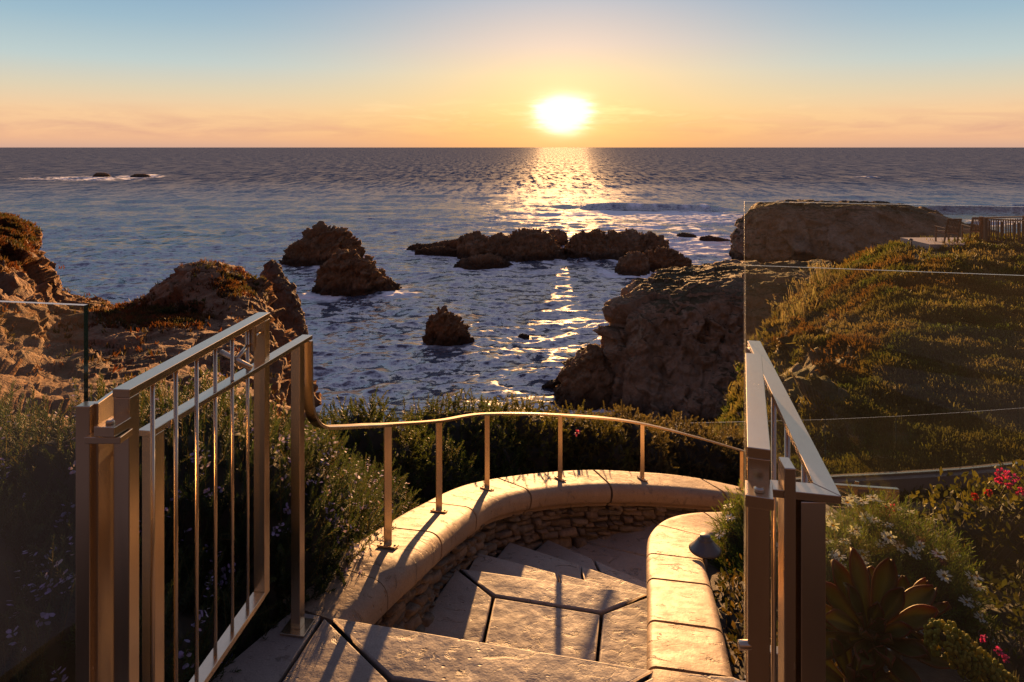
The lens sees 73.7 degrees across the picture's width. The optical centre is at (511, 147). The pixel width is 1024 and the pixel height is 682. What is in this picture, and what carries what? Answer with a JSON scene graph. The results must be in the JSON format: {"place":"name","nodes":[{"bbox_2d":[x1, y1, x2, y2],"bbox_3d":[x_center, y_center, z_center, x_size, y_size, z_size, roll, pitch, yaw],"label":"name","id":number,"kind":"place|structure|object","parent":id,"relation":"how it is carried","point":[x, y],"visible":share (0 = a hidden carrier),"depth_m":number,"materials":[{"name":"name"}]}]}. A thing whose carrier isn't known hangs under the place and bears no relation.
{"place":"outdoors","nodes":[
{"label":"outdoors","id":0,"kind":"place"},
{"bbox_2d":[0,221,321,445],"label":"headland","id":1,"kind":"structure","parent":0,"point":[32,321],"depth_m":29.25,"materials":[{"name":"stone"}]},
{"bbox_2d":[0,212,316,416],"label":"succulent cover","id":2,"kind":"object","parent":1,"relation":"on","point":[12,238],"visible":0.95,"depth_m":34.81,"materials":[{"name":"green plant"}]},
{"bbox_2d":[210,613,740,681],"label":"terrace paving","id":3,"kind":"structure","parent":0,"point":[341,651],"depth_m":2.15,"materials":[{"name":"stone"}]},
{"bbox_2d":[0,300,87,400],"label":"glass panel","id":4,"kind":"object","parent":3,"relation":"on","point":[85,352],"visible":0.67,"depth_m":1.45,"materials":[{"name":"glass"}]},
{"bbox_2d":[76,390,132,681],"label":"gate post","id":5,"kind":"object","parent":3,"relation":"on","point":[94,559],"visible":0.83,"depth_m":1.41,"materials":[{"name":"metal"}]},
{"bbox_2d":[94,312,269,681],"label":"metal gate","id":6,"kind":"structure","parent":5,"relation":"attached to","point":[255,329],"depth_m":1.67,"materials":[{"name":"metal"}]},
{"bbox_2d":[139,335,314,681],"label":"gate handrail","id":7,"kind":"object","parent":3,"relation":"on","point":[298,625],"visible":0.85,"depth_m":1.86,"materials":[{"name":"metal"}]},
{"bbox_2d":[734,340,840,681],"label":"frame handrail","id":8,"kind":"object","parent":3,"relation":"on","point":[802,580],"visible":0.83,"depth_m":1.15,"materials":[{"name":"metal"}]},
{"bbox_2d":[745,353,773,681],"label":"metal gate","id":9,"kind":"structure","parent":8,"relation":"attached to","point":[759,500],"depth_m":1.17,"materials":[{"name":"metal"}]},
{"bbox_2d":[744,201,1023,681],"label":"glass panel","id":10,"kind":"object","parent":8,"relation":"attached to","point":[777,646],"visible":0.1,"depth_m":2.05,"materials":[{"name":"glass"}]},
{"bbox_2d":[407,468,572,511],"bbox_3d":[-3.923,7.344,4.882,11.013,11.180,16.994,0,0,30],"label":"garden bed","id":11,"kind":"object","parent":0,"point":[554,470],"visible":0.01,"depth_m":5.72,"materials":[{"name":"soil"}]},
{"bbox_2d":[0,380,75,681],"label":"rosemary bush","id":12,"kind":"object","parent":11,"relation":"on","point":[31,530],"visible":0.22,"depth_m":2.22,"materials":[{"name":"green plant"}]},
{"bbox_2d":[0,357,402,681],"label":"rosemary bush","id":13,"kind":"object","parent":11,"relation":"on","point":[341,513],"visible":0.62,"depth_m":2.45,"materials":[{"name":"green plant"}]},
{"bbox_2d":[306,386,435,509],"bbox_3d":[-1.038,2.114,4.440,1.081,1.107,0.932,0,0,0],"label":"shrub","id":14,"kind":"object","parent":11,"relation":"on","point":[369,442],"visible":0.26,"depth_m":4.42,"materials":[{"name":"green plant"}]},
{"bbox_2d":[329,453,420,571],"bbox_3d":[-0.886,1.856,3.245,0.680,0.858,1.694,0,0,6],"label":"rosemary bush","id":15,"kind":"object","parent":11,"relation":"on","point":[397,494],"visible":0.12,"depth_m":3.73,"materials":[{"name":"green plant"}]},
{"bbox_2d":[402,417,483,505],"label":"shrub","id":16,"kind":"object","parent":11,"relation":"on","point":[454,474],"visible":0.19,"depth_m":4.68,"materials":[{"name":"green plant"}]},
{"bbox_2d":[399,388,539,482],"bbox_3d":[-0.385,2.472,5.458,1.242,1.076,1.053,0,0,0],"label":"shrub","id":17,"kind":"object","parent":11,"relation":"on","point":[504,459],"visible":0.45,"depth_m":5.37,"materials":[{"name":"green plant"}]},
{"bbox_2d":[474,391,582,474],"bbox_3d":[0.008,2.618,5.791,1.230,1.082,1.068,0,0,0],"label":"shrub","id":18,"kind":"object","parent":11,"relation":"on","point":[540,435],"visible":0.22,"depth_m":5.73,"materials":[{"name":"green plant"}]},
{"bbox_2d":[280,470,857,632],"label":"curved stone wall","id":19,"kind":"structure","parent":11,"relation":"on","point":[403,584],"depth_m":4.06,"materials":[{"name":"beige stone"}]},
{"bbox_2d":[305,340,850,549],"bbox_3d":[0.985,2.166,4.885,0.966,3.007,6.055,0,0,42],"label":"stair railing","id":20,"kind":"object","parent":19,"relation":"on","point":[315,421],"depth_m":3.49,"materials":[{"name":"metal"}]},
{"bbox_2d":[832,481,906,525],"bbox_3d":[4.066,4.318,7.793,1.010,1.150,0.435,0,0,0],"label":"railing","id":21,"kind":"object","parent":19,"relation":"on","point":[855,486],"visible":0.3,"depth_m":7.58,"materials":[{"name":"metal"}]},
{"bbox_2d":[539,400,639,471],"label":"shrub","id":22,"kind":"object","parent":11,"relation":"on","point":[601,446],"visible":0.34,"depth_m":5.95,"materials":[{"name":"green plant"}]},
{"bbox_2d":[589,400,679,474],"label":"shrub","id":23,"kind":"object","parent":11,"relation":"on","point":[656,453],"visible":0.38,"depth_m":6.32,"materials":[{"name":"green plant"}]},
{"bbox_2d":[425,504,852,669],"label":"curved stairs","id":24,"kind":"structure","parent":11,"relation":"on","point":[588,601],"depth_m":3.21,"materials":[{"name":"stone"}]},
{"bbox_2d":[648,410,738,483],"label":"shrub","id":25,"kind":"object","parent":11,"relation":"on","point":[700,459],"visible":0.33,"depth_m":6.70,"materials":[{"name":"green plant"}]},
{"bbox_2d":[700,420,782,486],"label":"shrub","id":26,"kind":"object","parent":11,"relation":"on","point":[735,441],"visible":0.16,"depth_m":7.09,"materials":[{"name":"green plant"}]},
{"bbox_2d":[0,147,1023,431],"bbox_3d":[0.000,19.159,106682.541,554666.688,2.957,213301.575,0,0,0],"label":"sea","id":27,"kind":"structure","parent":0,"point":[120,233],"depth_m":209.15,"materials":[{"name":"liquid"}]},
{"bbox_2d":[92,172,110,176],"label":"sea rock","id":28,"kind":"object","parent":27,"relation":"in","point":[101,174],"visible":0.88,"depth_m":467.26,"materials":[{"name":"brown stone"}]},
{"bbox_2d":[130,174,150,176],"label":"sea rock","id":29,"kind":"object","parent":27,"relation":"in","point":[140,175],"visible":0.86,"depth_m":463.07,"materials":[{"name":"brown stone"}]},
{"bbox_2d":[259,259,308,335],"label":"rock pinnacle","id":30,"kind":"object","parent":27,"relation":"in","point":[288,300],"visible":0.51,"depth_m":48.45,"materials":[{"name":"brown stone"}]},
{"bbox_2d":[279,221,365,266],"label":"sea rock","id":31,"kind":"object","parent":27,"relation":"in","point":[320,243],"visible":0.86,"depth_m":118.02,"materials":[{"name":"brown stone"}]},
{"bbox_2d":[312,248,401,295],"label":"sea rock","id":32,"kind":"object","parent":27,"relation":"in","point":[345,272],"visible":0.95,"depth_m":94.07,"materials":[{"name":"brown stone"}]},
{"bbox_2d":[406,239,456,249],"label":"sea rock","id":33,"kind":"object","parent":27,"relation":"in","point":[452,243],"visible":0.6,"depth_m":131.35,"materials":[{"name":"brown stone"}]},
{"bbox_2d":[415,246,456,256],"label":"sea rock","id":34,"kind":"object","parent":27,"relation":"in","point":[440,251],"visible":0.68,"depth_m":126.21,"materials":[{"name":"brown stone"}]},
{"bbox_2d":[422,305,474,345],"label":"sea rock","id":35,"kind":"object","parent":27,"relation":"in","point":[444,327],"visible":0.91,"depth_m":69.13,"materials":[{"name":"brown stone"}]},
{"bbox_2d":[453,253,513,269],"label":"sea rock","id":36,"kind":"object","parent":27,"relation":"in","point":[483,261],"visible":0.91,"depth_m":112.98,"materials":[{"name":"brown stone"}]},
{"bbox_2d":[457,227,567,261],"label":"sea rock","id":37,"kind":"object","parent":27,"relation":"in","point":[524,244],"visible":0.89,"depth_m":122.35,"materials":[{"name":"brown stone"}]},
{"bbox_2d":[518,333,529,338],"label":"sea rock","id":38,"kind":"object","parent":27,"relation":"in","point":[524,336],"visible":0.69,"depth_m":72.01,"materials":[{"name":"brown stone"}]},
{"bbox_2d":[549,229,567,245],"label":"sea rock","id":39,"kind":"object","parent":27,"relation":"in","point":[561,237],"visible":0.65,"depth_m":139.53,"materials":[{"name":"brown stone"}]},
{"bbox_2d":[554,343,615,410],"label":"sea rock","id":40,"kind":"object","parent":27,"relation":"in","point":[589,377],"visible":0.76,"depth_m":52.84,"materials":[{"name":"brown stone"}]},
{"bbox_2d":[564,228,669,260],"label":"sea rock","id":41,"kind":"object","parent":27,"relation":"in","point":[596,244],"visible":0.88,"depth_m":124.01,"materials":[{"name":"brown stone"}]},
{"bbox_2d":[614,251,649,276],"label":"sea rock","id":42,"kind":"object","parent":27,"relation":"in","point":[635,263],"visible":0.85,"depth_m":106.65,"materials":[{"name":"brown stone"}]},
{"bbox_2d":[644,245,692,272],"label":"sea rock","id":43,"kind":"object","parent":27,"relation":"in","point":[662,258],"visible":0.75,"depth_m":109.13,"materials":[{"name":"brown stone"}]},
{"bbox_2d":[677,232,696,237],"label":"sea rock","id":44,"kind":"object","parent":27,"relation":"in","point":[686,235],"visible":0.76,"depth_m":153.40,"materials":[{"name":"brown stone"}]},
{"bbox_2d":[699,235,729,241],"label":"sea rock","id":45,"kind":"object","parent":27,"relation":"in","point":[710,238],"visible":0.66,"depth_m":144.78,"materials":[{"name":"brown stone"}]},
{"bbox_2d":[0,0,1023,146],"label":"sky","id":46,"kind":"structure","parent":0,"point":[74,73],"materials":[{"name":"orange"}]},
{"bbox_2d":[542,259,831,429],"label":"cliff","id":47,"kind":"structure","parent":0,"point":[672,339],"depth_m":52.48,"materials":[{"name":"brown stone"}]},
{"bbox_2d":[707,560,1023,681],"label":"planting bed","id":48,"kind":"object","parent":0,"point":[925,673],"visible":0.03,"depth_m":2.74,"materials":[{"name":"soil"}]},
{"bbox_2d":[689,532,721,571],"bbox_3d":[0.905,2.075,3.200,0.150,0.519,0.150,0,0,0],"label":"path light","id":49,"kind":"object","parent":48,"relation":"on","point":[704,546],"visible":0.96,"depth_m":3.17,"materials":[{"name":"grey metal"}]},
{"bbox_2d":[646,512,777,681],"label":"planter wall","id":50,"kind":"structure","parent":48,"relation":"on","point":[684,632],"depth_m":2.54,"materials":[{"name":"stone"}]},
{"bbox_2d":[706,480,777,620],"bbox_3d":[1.201,2.170,3.163,0.520,0.841,1.280,0,0,7],"label":"daisy bush","id":51,"kind":"object","parent":48,"relation":"on","point":[731,539],"visible":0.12,"depth_m":3.50,"materials":[{"name":"green plant"}]},
{"bbox_2d":[711,553,844,680],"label":"leafy plant","id":52,"kind":"object","parent":48,"relation":"on","point":[736,617],"visible":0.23,"depth_m":2.71,"materials":[{"name":"green plant"}]},
{"bbox_2d":[770,542,853,650],"bbox_3d":[1.381,2.147,3.102,0.532,0.777,0.761,0,0,0],"label":"daisy bush","id":53,"kind":"object","parent":48,"relation":"on","point":[828,575],"visible":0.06,"depth_m":3.08,"materials":[{"name":"green plant"}]},
{"bbox_2d":[826,628,899,681],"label":"succulent","id":54,"kind":"object","parent":48,"relation":"on","point":[846,662],"visible":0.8,"depth_m":2.31,"materials":[{"name":"green plant"}]},
{"bbox_2d":[745,265,1023,649],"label":"glass panel","id":55,"kind":"object","parent":48,"relation":"on","point":[745,374],"visible":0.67,"depth_m":2.90,"materials":[{"name":"clear glass"}]},
{"bbox_2d":[826,547,958,681],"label":"succulent","id":56,"kind":"object","parent":48,"relation":"on","point":[892,615],"visible":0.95,"depth_m":2.40,"materials":[{"name":"green plant"}]},
{"bbox_2d":[867,565,951,660],"bbox_3d":[1.479,1.924,2.515,0.255,0.605,0.295,0,0,0],"label":"succulent","id":57,"kind":"object","parent":48,"relation":"on","point":[942,607],"visible":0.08,"depth_m":2.56,"materials":[{"name":"green plant"}]},
{"bbox_2d":[826,481,1012,655],"bbox_3d":[1.773,2.239,3.249,0.974,1.141,1.229,0,0,45],"label":"daisy bush","id":58,"kind":"object","parent":48,"relation":"on","point":[872,538],"visible":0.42,"depth_m":3.15,"materials":[{"name":"green plant"}]},
{"bbox_2d":[885,455,1023,588],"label":"flowering shrub","id":59,"kind":"object","parent":48,"relation":"on","point":[996,538],"visible":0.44,"depth_m":4.30,"materials":[{"name":"green plant"}]},
{"bbox_2d":[923,618,1018,681],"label":"leafy shrub","id":60,"kind":"object","parent":48,"relation":"on","point":[973,664],"visible":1,"depth_m":2.14,"materials":[{"name":"green plant"}]},
{"bbox_2d":[959,613,1023,681],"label":"flowering plant","id":61,"kind":"object","parent":48,"relation":"on","point":[1010,655],"visible":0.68,"depth_m":2.63,"materials":[{"name":"green plant"}]},
{"bbox_2d":[965,559,1023,643],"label":"leafy shrub","id":62,"kind":"object","parent":48,"relation":"on","point":[1012,614],"visible":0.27,"depth_m":3.44,"materials":[{"name":"green plant"}]},
{"bbox_2d":[729,199,1004,267],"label":"mesa","id":63,"kind":"structure","parent":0,"point":[796,230],"depth_m":116.32,"materials":[{"name":"brown stone"}]},
{"bbox_2d":[737,247,1022,498],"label":"hillside","id":64,"kind":"structure","parent":0,"point":[818,386],"depth_m":16.71,"materials":[{"name":"green plant"}]},
{"bbox_2d":[767,299,807,323],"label":"grass tuft","id":65,"kind":"object","parent":64,"relation":"on","point":[783,312],"visible":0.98,"depth_m":29.93,"materials":[{"name":"yellow plant"}]},
{"bbox_2d":[786,277,822,298],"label":"grass tuft","id":66,"kind":"object","parent":64,"relation":"on","point":[802,286],"visible":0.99,"depth_m":30.40,"materials":[{"name":"yellow plant"}]},
{"bbox_2d":[703,231,1023,507],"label":"ground cover","id":67,"kind":"object","parent":64,"relation":"on","point":[984,343],"visible":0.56,"depth_m":18.20,"materials":[{"name":"green plant"}]},
{"bbox_2d":[773,293,818,313],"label":"grass tuft","id":68,"kind":"object","parent":67,"relation":"on","point":[795,297],"visible":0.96,"depth_m":30.12,"materials":[{"name":"yellow plant"}]},
{"bbox_2d":[798,259,840,287],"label":"grass tuft","id":69,"kind":"object","parent":67,"relation":"on","point":[819,272],"visible":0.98,"depth_m":30.45,"materials":[{"name":"yellow plant"}]},
{"bbox_2d":[796,460,1023,527],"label":"terrace wall","id":70,"kind":"structure","parent":64,"relation":"on","point":[909,480],"depth_m":12.01,"materials":[{"name":"stone"}]},
{"bbox_2d":[826,416,895,472],"bbox_3d":[6.205,5.327,12.150,1.242,1.085,0.012,0,0,0],"label":"glass panel","id":71,"kind":"object","parent":70,"relation":"on","point":[895,437],"visible":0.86,"depth_m":12.15,"materials":[{"name":"clear glass"}]},
{"bbox_2d":[896,412,959,472],"bbox_3d":[7.406,5.261,12.150,1.128,1.085,0.012,0,0,0],"label":"glass panel","id":72,"kind":"object","parent":70,"relation":"on","point":[896,437],"visible":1,"depth_m":12.15,"materials":[{"name":"clear glass"}]},
{"bbox_2d":[960,408,1017,467],"bbox_3d":[8.492,5.184,12.150,1.013,1.085,0.012,0,0,0],"label":"glass panel","id":73,"kind":"object","parent":70,"relation":"on","point":[988,410],"visible":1,"depth_m":12.15,"materials":[{"name":"clear glass"}]},
{"bbox_2d":[1018,408,1018,458],"bbox_3d":[9.507,5.089,12.150,0.985,1.066,0.012,0,0,0],"label":"glass panel","id":74,"kind":"object","parent":70,"relation":"on","point":[1018,433],"visible":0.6,"depth_m":12.15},
{"bbox_2d":[963,242,991,250],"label":"shrub","id":75,"kind":"object","parent":64,"relation":"on","point":[975,246],"visible":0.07,"depth_m":30.87,"materials":[{"name":"green plant"}]},
{"bbox_2d":[983,217,1023,244],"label":"wooden fence","id":76,"kind":"object","parent":64,"relation":"on","point":[985,228],"visible":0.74,"depth_m":31.78,"materials":[{"name":"brown wood"}]},
{"bbox_2d":[994,240,1023,252],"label":"shrub","id":77,"kind":"object","parent":64,"relation":"on","point":[1016,246],"visible":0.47,"depth_m":30.26,"materials":[{"name":"green plant"}]},
{"bbox_2d":[900,238,998,248],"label":"patio","id":78,"kind":"structure","parent":0,"point":[925,243],"depth_m":32.65,"materials":[{"name":"concrete"}]},
{"bbox_2d":[935,218,961,242],"bbox_3d":[20.628,3.913,32.307,0.716,1.188,0.978,0,0,-2],"label":"garden chair","id":79,"kind":"object","parent":78,"relation":"on","point":[947,228],"visible":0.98,"depth_m":32.01,"materials":[{"name":"brown wood"}]},
{"bbox_2d":[961,217,982,239],"bbox_3d":[22.266,3.913,32.907,0.716,1.188,0.978,0,0,4],"label":"garden chair","id":80,"kind":"object","parent":78,"relation":"on","point":[972,229],"visible":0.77,"depth_m":32.62,"materials":[{"name":"brown wood"}]},
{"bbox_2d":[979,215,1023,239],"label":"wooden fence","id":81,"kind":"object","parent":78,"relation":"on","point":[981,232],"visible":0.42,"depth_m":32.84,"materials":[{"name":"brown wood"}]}
]}

